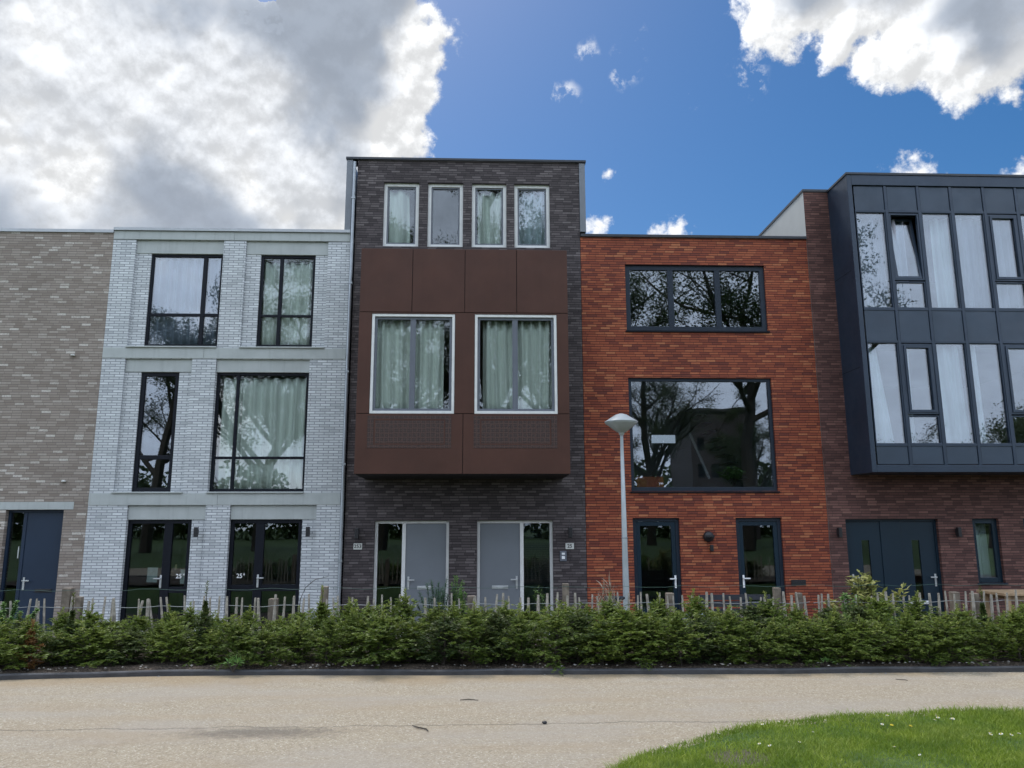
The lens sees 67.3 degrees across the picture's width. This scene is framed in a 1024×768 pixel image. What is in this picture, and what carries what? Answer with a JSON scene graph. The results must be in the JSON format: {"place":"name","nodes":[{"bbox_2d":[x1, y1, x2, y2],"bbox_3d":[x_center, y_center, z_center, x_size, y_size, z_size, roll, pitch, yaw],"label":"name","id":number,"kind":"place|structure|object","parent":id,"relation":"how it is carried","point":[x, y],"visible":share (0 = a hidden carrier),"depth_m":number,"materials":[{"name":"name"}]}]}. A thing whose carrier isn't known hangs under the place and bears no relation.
{"place":"outdoors","nodes":[
{"label":"outdoors","id":0,"kind":"place"},
{"bbox_2d":[4,610,541,628],"bbox_3d":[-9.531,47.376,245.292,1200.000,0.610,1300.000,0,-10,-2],"label":"ground","id":1,"kind":"structure","parent":0,"point":[230,614],"depth_m":20.12,"materials":[{"name":"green plant"}]},
{"bbox_2d":[0,228,114,636],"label":"brick house","id":2,"kind":"structure","parent":1,"relation":"on","point":[54,288],"depth_m":16.38,"materials":[{"name":"brick"}]},
{"bbox_2d":[0,510,63,632],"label":"door","id":3,"kind":"structure","parent":2,"relation":"in","point":[42,529],"depth_m":15.85,"materials":[{"name":"wood"}]},
{"bbox_2d":[79,161,355,637],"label":"brick house","id":4,"kind":"structure","parent":1,"relation":"on","point":[156,496],"depth_m":16.60,"materials":[{"name":"brick"}]},
{"bbox_2d":[119,520,191,636],"bbox_3d":[-7.344,4.006,15.858,1.318,2.375,0.140,0,-10,-2],"label":"door","id":5,"kind":"structure","parent":4,"relation":"in","point":[152,572],"depth_m":15.93,"materials":[{"name":"black metal"}]},
{"bbox_2d":[132,372,179,491],"bbox_3d":[-7.590,1.014,16.437,0.810,2.560,0.070,0,-10,-2],"label":"window","id":6,"kind":"structure","parent":4,"relation":"in","point":[138,457],"depth_m":16.37,"materials":[{"name":"black metal"}]},
{"bbox_2d":[144,254,222,345],"bbox_3d":[-7.216,-1.841,16.980,1.575,2.110,0.070,0,-10,-2],"label":"window","id":7,"kind":"structure","parent":4,"relation":"in","point":[202,315],"depth_m":16.93,"materials":[{"name":"black metal"}]},
{"bbox_2d":[148,259,220,344],"bbox_3d":[-7.223,-1.777,17.078,1.510,2.050,0.150,0,-10,-2],"label":"curtain","id":8,"kind":"object","parent":4,"relation":"hanging from","point":[177,286],"visible":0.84,"depth_m":17.09,"materials":[{"name":"fabric"}]},
{"bbox_2d":[209,373,308,491],"bbox_3d":[-5.395,1.023,16.521,1.993,2.560,0.070,0,-10,-2],"label":"window","id":9,"kind":"structure","parent":4,"relation":"in","point":[219,375],"depth_m":16.44,"materials":[{"name":"black metal"}]},
{"bbox_2d":[217,378,306,488],"bbox_3d":[-5.391,1.082,16.620,1.800,2.450,0.151,0,-10,-2],"label":"curtain","id":10,"kind":"object","parent":4,"relation":"hanging from","point":[271,418],"visible":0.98,"depth_m":16.62,"materials":[{"name":"fabric"}]},
{"bbox_2d":[226,519,301,634],"bbox_3d":[-5.148,4.014,15.941,1.493,2.375,0.140,0,-10,-2],"label":"door","id":11,"kind":"structure","parent":4,"relation":"in","point":[260,523],"depth_m":15.98,"materials":[{"name":"black metal"}]},
{"bbox_2d":[256,255,315,346],"bbox_3d":[-4.995,-1.832,17.065,1.210,2.110,0.070,0,-10,-2],"label":"window","id":12,"kind":"structure","parent":4,"relation":"in","point":[260,316],"depth_m":17.02,"materials":[{"name":"black metal"}]},
{"bbox_2d":[261,262,312,344],"bbox_3d":[-4.999,-1.743,17.158,1.100,2.000,0.151,0,-10,-2],"label":"curtain","id":13,"kind":"object","parent":4,"relation":"hanging from","point":[297,290],"visible":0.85,"depth_m":17.16,"materials":[{"name":"fabric"}]},
{"bbox_2d":[342,157,586,636],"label":"brick house","id":14,"kind":"structure","parent":1,"relation":"on","point":[470,491],"depth_m":16.14,"materials":[{"name":"brick"}]},
{"bbox_2d":[388,191,409,242],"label":"curtain","id":15,"kind":"object","parent":14,"relation":"hanging from","point":[399,220],"visible":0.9,"depth_m":17.63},
{"bbox_2d":[383,183,418,245],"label":"window","id":16,"kind":"structure","parent":14,"relation":"in","point":[387,186],"depth_m":17.49,"materials":[{"name":"white metal"}]},
{"bbox_2d":[375,320,443,408],"bbox_3d":[-2.097,-0.321,15.685,1.400,2.050,0.152,0,-10,-2],"label":"curtain","id":17,"kind":"object","parent":14,"relation":"hanging from","point":[393,365],"visible":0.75,"depth_m":15.70,"materials":[{"name":"fabric"}]},
{"bbox_2d":[373,521,448,635],"bbox_3d":[-2.104,4.047,16.074,1.560,2.342,0.140,0,-10,-2],"label":"door","id":18,"kind":"structure","parent":14,"relation":"in","point":[425,544],"depth_m":16.15,"materials":[{"name":"grey metal"}]},
{"bbox_2d":[369,314,454,413],"bbox_3d":[-2.001,-0.410,15.536,1.680,2.050,0.110,0,-10,-2],"label":"window","id":19,"kind":"structure","parent":14,"relation":"in","point":[375,317],"depth_m":15.51,"materials":[{"name":"white metal"}]},
{"bbox_2d":[427,184,462,246],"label":"window","id":20,"kind":"structure","parent":14,"relation":"in","point":[431,187],"depth_m":17.53,"materials":[{"name":"white metal"}]},
{"bbox_2d":[472,185,505,246],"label":"window","id":21,"kind":"structure","parent":14,"relation":"in","point":[502,188],"depth_m":17.57,"materials":[{"name":"white metal"}]},
{"bbox_2d":[478,192,500,243],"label":"curtain","id":22,"kind":"object","parent":14,"relation":"hanging from","point":[489,218],"visible":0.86,"depth_m":17.71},
{"bbox_2d":[477,520,552,634],"bbox_3d":[0.064,4.056,16.161,1.600,2.342,0.150,0,-10,-2],"label":"door","id":23,"kind":"structure","parent":14,"relation":"in","point":[500,547],"depth_m":16.21,"materials":[{"name":"grey metal"}]},
{"bbox_2d":[474,314,557,413],"bbox_3d":[0.078,-0.401,15.615,1.670,2.050,0.110,0,-10,-2],"label":"window","id":24,"kind":"structure","parent":14,"relation":"in","point":[514,318],"depth_m":15.59,"materials":[{"name":"white metal"}]},
{"bbox_2d":[483,321,551,408],"bbox_3d":[0.127,-0.312,15.770,1.450,2.050,0.150,0,-10,-2],"label":"curtain","id":25,"kind":"object","parent":14,"relation":"hanging from","point":[534,369],"visible":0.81,"depth_m":15.78,"materials":[{"name":"fabric"}]},
{"bbox_2d":[519,192,544,244],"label":"curtain","id":26,"kind":"object","parent":14,"relation":"hanging from","point":[531,219],"visible":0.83,"depth_m":17.75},
{"bbox_2d":[514,185,549,247],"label":"window","id":27,"kind":"structure","parent":14,"relation":"in","point":[517,188],"depth_m":17.60,"materials":[{"name":"white metal"}]},
{"bbox_2d":[580,234,833,631],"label":"brick house","id":28,"kind":"structure","parent":1,"relation":"on","point":[701,348],"depth_m":17.14,"materials":[{"name":"red brick"}]},
{"bbox_2d":[633,518,681,631],"bbox_3d":[3.069,4.038,16.225,1.000,2.385,0.140,0,-10,-2],"label":"door","id":29,"kind":"structure","parent":28,"relation":"in","point":[637,522],"depth_m":16.32,"materials":[{"name":"black metal"}]},
{"bbox_2d":[625,265,766,330],"bbox_3d":[4.147,-1.927,17.397,3.195,1.535,0.070,0,-10,-2],"label":"window","id":30,"kind":"structure","parent":28,"relation":"in","point":[669,270],"depth_m":17.39,"materials":[{"name":"black glass"}]},
{"bbox_2d":[628,378,776,490],"bbox_3d":[4.148,1.099,16.837,3.190,2.480,0.070,0,-10,-2],"label":"window","id":31,"kind":"structure","parent":28,"relation":"in","point":[768,386],"depth_m":16.81,"materials":[{"name":"black metal"}]},
{"bbox_2d":[736,518,785,628],"bbox_3d":[5.279,4.047,16.309,0.995,2.385,0.140,0,-10,-2],"label":"door","id":32,"kind":"structure","parent":28,"relation":"in","point":[775,522],"depth_m":16.42,"materials":[{"name":"black metal"}]},
{"bbox_2d":[824,569,908,622],"bbox_3d":[4.819,3.158,10.498,1.200,1.229,0.843,-6,-12,27],"label":"rhododendron","id":33,"kind":"object","parent":1,"relation":"on","point":[859,591],"visible":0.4,"depth_m":10.53,"materials":[{"name":"green plant"}]},
{"bbox_2d":[758,172,1023,631],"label":"brick house","id":34,"kind":"structure","parent":1,"relation":"on","point":[901,508],"depth_m":16.69,"materials":[{"name":"brown brick"}]},
{"bbox_2d":[857,217,888,314],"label":"curtain","id":35,"kind":"object","parent":34,"relation":"hanging from","point":[874,280],"visible":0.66,"depth_m":16.88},
{"bbox_2d":[854,212,893,307],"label":"window","id":36,"kind":"structure","parent":34,"relation":"in","point":[884,218],"depth_m":16.69,"materials":[{"name":"grey metal"}]},
{"bbox_2d":[868,345,893,452],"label":"curtain","id":37,"kind":"object","parent":34,"relation":"hanging from","point":[884,433],"visible":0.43,"depth_m":16.31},
{"bbox_2d":[866,343,906,443],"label":"window","id":38,"kind":"structure","parent":34,"relation":"in","point":[896,344],"depth_m":16.15,"materials":[{"name":"grey metal"}]},
{"bbox_2d":[845,519,944,631],"bbox_3d":[8.178,4.085,16.456,2.030,2.345,0.140,0,-10,-2],"label":"door","id":39,"kind":"structure","parent":34,"relation":"in","point":[889,540],"depth_m":16.53,"materials":[{"name":"grey metal"}]},
{"bbox_2d":[891,220,910,306],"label":"curtain","id":40,"kind":"object","parent":34,"relation":"hanging from","point":[903,290],"visible":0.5,"depth_m":16.92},
{"bbox_2d":[888,213,924,280],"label":"window","id":41,"kind":"structure","parent":34,"relation":"in","point":[920,269],"depth_m":16.78,"materials":[{"name":"grey metal"}]},
{"bbox_2d":[901,344,938,414],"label":"window","id":42,"kind":"structure","parent":34,"relation":"in","point":[935,411],"depth_m":16.20,"materials":[{"name":"grey metal"}]},
{"bbox_2d":[929,218,954,307],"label":"curtain","id":43,"kind":"object","parent":34,"relation":"hanging from","point":[941,255],"visible":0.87,"depth_m":16.95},
{"bbox_2d":[936,345,970,442],"bbox_3d":[9.351,0.311,16.399,0.700,2.300,0.134,0,-10,0],"label":"curtain","id":44,"kind":"object","parent":34,"relation":"hanging from","point":[954,413],"visible":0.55,"depth_m":16.40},
{"bbox_2d":[955,218,990,307],"bbox_3d":[10.078,-2.528,16.950,0.690,2.320,0.147,0,-10,-2],"label":"curtain","id":45,"kind":"object","parent":34,"relation":"hanging from","point":[974,277],"visible":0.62,"depth_m":16.97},
{"bbox_2d":[970,346,986,442],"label":"curtain","id":46,"kind":"object","parent":34,"relation":"hanging from","point":[978,399],"visible":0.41,"depth_m":16.41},
{"bbox_2d":[975,523,990,576],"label":"curtain","id":47,"kind":"object","parent":34,"relation":"hanging from","point":[983,552],"visible":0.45,"depth_m":16.91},
{"bbox_2d":[972,518,1002,582],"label":"window","id":48,"kind":"structure","parent":34,"relation":"in","point":[993,526],"depth_m":16.61,"materials":[{"name":"grey metal"}]},
{"bbox_2d":[969,343,1010,443],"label":"window","id":49,"kind":"structure","parent":34,"relation":"in","point":[998,346],"depth_m":16.25,"materials":[{"name":"grey metal"}]},
{"bbox_2d":[979,219,1020,307],"bbox_3d":[10.822,-2.525,16.981,0.700,2.320,0.151,0,-10,-2],"label":"curtain","id":50,"kind":"object","parent":34,"relation":"hanging from","point":[1008,296],"visible":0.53,"depth_m":17.01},
{"bbox_2d":[987,215,1023,281],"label":"window","id":51,"kind":"structure","parent":34,"relation":"in","point":[1014,218],"depth_m":16.81,"materials":[{"name":"grey metal"}]},
{"bbox_2d":[38,636,862,650],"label":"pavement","id":52,"kind":"structure","parent":0,"point":[387,649],"depth_m":14.49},
{"bbox_2d":[605,413,637,609],"bbox_3d":[1.878,2.532,12.835,0.568,4.120,0.568,0,-10,-2],"label":"street lamp","id":53,"kind":"object","parent":52,"relation":"on","point":[621,424],"visible":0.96,"depth_m":12.92,"materials":[{"name":"metal"}]},
{"bbox_2d":[699,594,770,620],"bbox_3d":[3.677,4.071,12.869,1.200,1.095,0.490,0,-10,-2],"label":"slatted bench","id":54,"kind":"object","parent":52,"relation":"on","point":[734,597],"visible":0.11,"depth_m":12.71,"materials":[{"name":"brown wood"}]},
{"bbox_2d":[0,672,1023,767],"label":"path","id":55,"kind":"structure","parent":0,"point":[305,721],"depth_m":6.71,"materials":[{"name":"concrete"}]},
{"bbox_2d":[0,666,1023,679],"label":"kerb","id":56,"kind":"structure","parent":55,"relation":"on","point":[501,671],"depth_m":8.43,"materials":[{"name":"concrete"}]},
{"bbox_2d":[0,645,1023,673],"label":"soil bed","id":57,"kind":"object","parent":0,"point":[459,663],"visible":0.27,"depth_m":8.74,"materials":[{"name":"soil"}]},
{"bbox_2d":[0,614,59,669],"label":"yew shrub","id":58,"kind":"object","parent":57,"relation":"on","point":[11,650],"visible":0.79,"depth_m":8.62,"materials":[{"name":"green plant"}]},
{"bbox_2d":[40,592,97,664],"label":"yew shrub","id":59,"kind":"object","parent":57,"relation":"on","point":[70,621],"visible":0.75,"depth_m":8.81,"materials":[{"name":"green plant"}]},
{"bbox_2d":[39,620,134,667],"bbox_3d":[-4.841,2.982,8.828,0.969,0.519,1.012,5,-14,-25],"label":"yew shrub","id":60,"kind":"object","parent":57,"relation":"on","point":[94,639],"visible":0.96,"depth_m":8.75,"materials":[{"name":"green plant"}]},
{"bbox_2d":[95,627,160,664],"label":"yew shrub","id":61,"kind":"object","parent":57,"relation":"on","point":[130,646],"visible":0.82,"depth_m":8.91,"materials":[{"name":"green plant"}]},
{"bbox_2d":[0,586,334,652],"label":"paling fence","id":62,"kind":"object","parent":57,"relation":"on","point":[67,602],"visible":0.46,"depth_m":9.91,"materials":[{"name":"grey wood"}]},
{"bbox_2d":[143,613,198,662],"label":"yew shrub","id":63,"kind":"object","parent":57,"relation":"on","point":[177,639],"visible":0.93,"depth_m":8.90,"materials":[{"name":"green plant"}]},
{"bbox_2d":[174,627,229,666],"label":"yew shrub","id":64,"kind":"object","parent":57,"relation":"on","point":[208,641],"visible":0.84,"depth_m":8.87,"materials":[{"name":"green plant"}]},
{"bbox_2d":[185,580,227,658],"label":"yew shrub","id":65,"kind":"object","parent":57,"relation":"on","point":[204,618],"visible":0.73,"depth_m":9.08,"materials":[{"name":"green plant"}]},
{"bbox_2d":[190,614,271,670],"bbox_3d":[-3.178,2.951,8.834,0.806,0.569,0.842,5,-5,10],"label":"yew shrub","id":66,"kind":"object","parent":57,"relation":"on","point":[238,632],"visible":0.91,"depth_m":8.75,"materials":[{"name":"green plant"}]},
{"bbox_2d":[229,626,292,665],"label":"yew shrub","id":67,"kind":"object","parent":57,"relation":"on","point":[263,647],"visible":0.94,"depth_m":8.71,"materials":[{"name":"green plant"}]},
{"bbox_2d":[259,612,333,662],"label":"yew shrub","id":68,"kind":"object","parent":57,"relation":"on","point":[299,630],"visible":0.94,"depth_m":8.85,"materials":[{"name":"green plant"}]},
{"bbox_2d":[306,610,351,665],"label":"yew shrub","id":69,"kind":"object","parent":57,"relation":"on","point":[326,641],"visible":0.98,"depth_m":8.74,"materials":[{"name":"green plant"}]},
{"bbox_2d":[332,606,372,661],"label":"yew shrub","id":70,"kind":"object","parent":57,"relation":"on","point":[351,619],"visible":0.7,"depth_m":8.94,"materials":[{"name":"green plant"}]},
{"bbox_2d":[336,599,406,657],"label":"yew shrub","id":71,"kind":"object","parent":57,"relation":"on","point":[369,610],"visible":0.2,"depth_m":9.25,"materials":[{"name":"green plant"}]},
{"bbox_2d":[335,605,428,668],"bbox_3d":[-1.482,2.907,8.883,1.132,0.665,1.084,1,-9,-16],"label":"yew shrub","id":72,"kind":"object","parent":57,"relation":"on","point":[377,638],"visible":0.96,"depth_m":8.73,"materials":[{"name":"green plant"}]},
{"bbox_2d":[377,588,438,653],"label":"yew shrub","id":73,"kind":"object","parent":57,"relation":"on","point":[404,607],"visible":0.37,"depth_m":9.38,"materials":[{"name":"green plant"}]},
{"bbox_2d":[383,617,438,663],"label":"yew shrub","id":74,"kind":"object","parent":57,"relation":"on","point":[415,653],"visible":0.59,"depth_m":8.92,"materials":[{"name":"green plant"}]},
{"bbox_2d":[403,609,484,664],"bbox_3d":[-0.799,2.910,8.831,0.956,0.634,0.715,-4,-11,22],"label":"yew shrub","id":75,"kind":"object","parent":57,"relation":"on","point":[445,623],"visible":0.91,"depth_m":8.74,"materials":[{"name":"green plant"}]},
{"bbox_2d":[335,586,558,649],"bbox_3d":[-0.815,3.267,10.003,3.120,1.219,0.192,0,-10,-2],"label":"paling fence","id":76,"kind":"object","parent":57,"relation":"on","point":[470,599],"visible":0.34,"depth_m":10.06,"materials":[{"name":"brown wood"}]},
{"bbox_2d":[437,601,506,664],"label":"yew shrub","id":77,"kind":"object","parent":57,"relation":"on","point":[474,626],"visible":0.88,"depth_m":8.76,"materials":[{"name":"green plant"}]},
{"bbox_2d":[475,606,517,662],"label":"yew shrub","id":78,"kind":"object","parent":57,"relation":"on","point":[490,630],"visible":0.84,"depth_m":8.87,"materials":[{"name":"green plant"}]},
{"bbox_2d":[493,608,545,664],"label":"yew shrub","id":79,"kind":"object","parent":57,"relation":"on","point":[521,640],"visible":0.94,"depth_m":8.79,"materials":[{"name":"green plant"}]},
{"bbox_2d":[533,604,593,674],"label":"yew shrub","id":80,"kind":"object","parent":57,"relation":"on","point":[556,625],"visible":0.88,"depth_m":8.72,"materials":[{"name":"green plant"}]},
{"bbox_2d":[535,608,623,663],"bbox_3d":[0.718,2.922,8.918,0.998,0.636,0.990,5,-12,-27],"label":"yew shrub","id":81,"kind":"object","parent":57,"relation":"on","point":[581,624],"visible":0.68,"depth_m":8.79,"materials":[{"name":"green plant"}]},
{"bbox_2d":[573,616,628,665],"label":"yew shrub","id":82,"kind":"object","parent":57,"relation":"on","point":[604,657],"visible":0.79,"depth_m":8.68,"materials":[{"name":"green plant"}]},
{"bbox_2d":[574,601,661,663],"bbox_3d":[1.267,2.898,8.936,1.092,0.742,0.992,-9,-18,14],"label":"yew shrub","id":83,"kind":"object","parent":57,"relation":"on","point":[622,614],"visible":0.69,"depth_m":8.82,"materials":[{"name":"green plant"}]},
{"bbox_2d":[611,613,695,668],"bbox_3d":[1.552,2.914,8.795,0.994,0.603,0.952,5,-12,-17],"label":"yew shrub","id":84,"kind":"object","parent":57,"relation":"on","point":[647,625],"visible":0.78,"depth_m":8.75,"materials":[{"name":"green plant"}]},
{"bbox_2d":[640,606,712,665],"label":"yew shrub","id":85,"kind":"object","parent":57,"relation":"on","point":[680,624],"visible":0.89,"depth_m":8.74,"materials":[{"name":"green plant"}]},
{"bbox_2d":[658,588,721,656],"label":"yew shrub","id":86,"kind":"object","parent":57,"relation":"on","point":[695,607],"visible":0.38,"depth_m":9.35,"materials":[{"name":"green plant"}]},
{"bbox_2d":[562,583,819,645],"bbox_3d":[2.359,3.266,10.134,3.473,1.250,0.178,0,-10,-2],"label":"paling fence","id":87,"kind":"object","parent":57,"relation":"on","point":[800,599],"visible":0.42,"depth_m":10.18,"materials":[{"name":"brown wood"}]},
{"bbox_2d":[665,614,742,664],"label":"yew shrub","id":88,"kind":"object","parent":57,"relation":"on","point":[706,650],"visible":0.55,"depth_m":8.87,"materials":[{"name":"green plant"}]},
{"bbox_2d":[701,604,757,662],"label":"yew shrub","id":89,"kind":"object","parent":57,"relation":"on","point":[730,625],"visible":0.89,"depth_m":8.83,"materials":[{"name":"green plant"}]},
{"bbox_2d":[716,617,784,665],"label":"yew shrub","id":90,"kind":"object","parent":57,"relation":"on","point":[751,636],"visible":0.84,"depth_m":8.81,"materials":[{"name":"green plant"}]},
{"bbox_2d":[748,617,799,664],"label":"yew shrub","id":91,"kind":"object","parent":57,"relation":"on","point":[775,646],"visible":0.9,"depth_m":8.73,"materials":[{"name":"green plant"}]},
{"bbox_2d":[746,592,804,658],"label":"yew shrub","id":92,"kind":"object","parent":57,"relation":"on","point":[769,609],"visible":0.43,"depth_m":9.41,"materials":[{"name":"green plant"}]},
{"bbox_2d":[775,617,844,667],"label":"yew shrub","id":93,"kind":"object","parent":57,"relation":"on","point":[802,637],"visible":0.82,"depth_m":8.78,"materials":[{"name":"green plant"}]},
{"bbox_2d":[786,616,857,666],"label":"yew shrub","id":94,"kind":"object","parent":57,"relation":"on","point":[825,639],"visible":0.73,"depth_m":8.80,"materials":[{"name":"green plant"}]},
{"bbox_2d":[809,605,873,661],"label":"yew shrub","id":95,"kind":"object","parent":57,"relation":"on","point":[835,621],"visible":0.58,"depth_m":8.90,"materials":[{"name":"green plant"}]},
{"bbox_2d":[823,614,903,662],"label":"yew shrub","id":96,"kind":"object","parent":57,"relation":"on","point":[861,628],"visible":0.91,"depth_m":8.78,"materials":[{"name":"green plant"}]},
{"bbox_2d":[845,588,903,650],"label":"yew shrub","id":97,"kind":"object","parent":57,"relation":"on","point":[879,607],"visible":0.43,"depth_m":9.45,"materials":[{"name":"green plant"}]},
{"bbox_2d":[844,616,916,661],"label":"yew shrub","id":98,"kind":"object","parent":57,"relation":"on","point":[888,634],"visible":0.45,"depth_m":8.92,"materials":[{"name":"green plant"}]},
{"bbox_2d":[873,608,941,662],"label":"yew shrub","id":99,"kind":"object","parent":57,"relation":"on","point":[908,623],"visible":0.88,"depth_m":8.80,"materials":[{"name":"green plant"}]},
{"bbox_2d":[890,590,939,647],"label":"yew shrub","id":100,"kind":"object","parent":57,"relation":"on","point":[914,609],"visible":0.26,"depth_m":9.48,"materials":[{"name":"green plant"}]},
{"bbox_2d":[811,584,1021,641],"bbox_3d":[6.545,3.296,10.274,5.089,1.218,0.210,0,-10,-2],"label":"paling fence","id":101,"kind":"object","parent":57,"relation":"on","point":[954,598],"visible":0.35,"depth_m":10.28,"materials":[{"name":"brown wood"}]},
{"bbox_2d":[891,622,960,665],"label":"yew shrub","id":102,"kind":"object","parent":57,"relation":"on","point":[936,660],"visible":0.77,"depth_m":8.75,"materials":[{"name":"green plant"}]},
{"bbox_2d":[912,608,989,665],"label":"yew shrub","id":103,"kind":"object","parent":57,"relation":"on","point":[945,623],"visible":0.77,"depth_m":8.80,"materials":[{"name":"green plant"}]},
{"bbox_2d":[921,603,994,660],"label":"yew shrub","id":104,"kind":"object","parent":57,"relation":"on","point":[974,623],"visible":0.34,"depth_m":8.93,"materials":[{"name":"green plant"}]},
{"bbox_2d":[964,618,1021,661],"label":"yew shrub","id":105,"kind":"object","parent":57,"relation":"on","point":[991,630],"visible":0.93,"depth_m":8.82,"materials":[{"name":"green plant"}]},
{"bbox_2d":[977,604,1023,661],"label":"yew shrub","id":106,"kind":"object","parent":57,"relation":"on","point":[1010,624],"visible":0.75,"depth_m":8.92,"materials":[{"name":"green plant"}]},
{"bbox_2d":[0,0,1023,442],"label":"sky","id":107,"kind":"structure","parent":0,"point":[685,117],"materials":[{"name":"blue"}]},
{"bbox_2d":[596,703,1023,767],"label":"lawn","id":108,"kind":"structure","parent":0,"point":[761,759],"depth_m":5.41,"materials":[{"name":"plant"}]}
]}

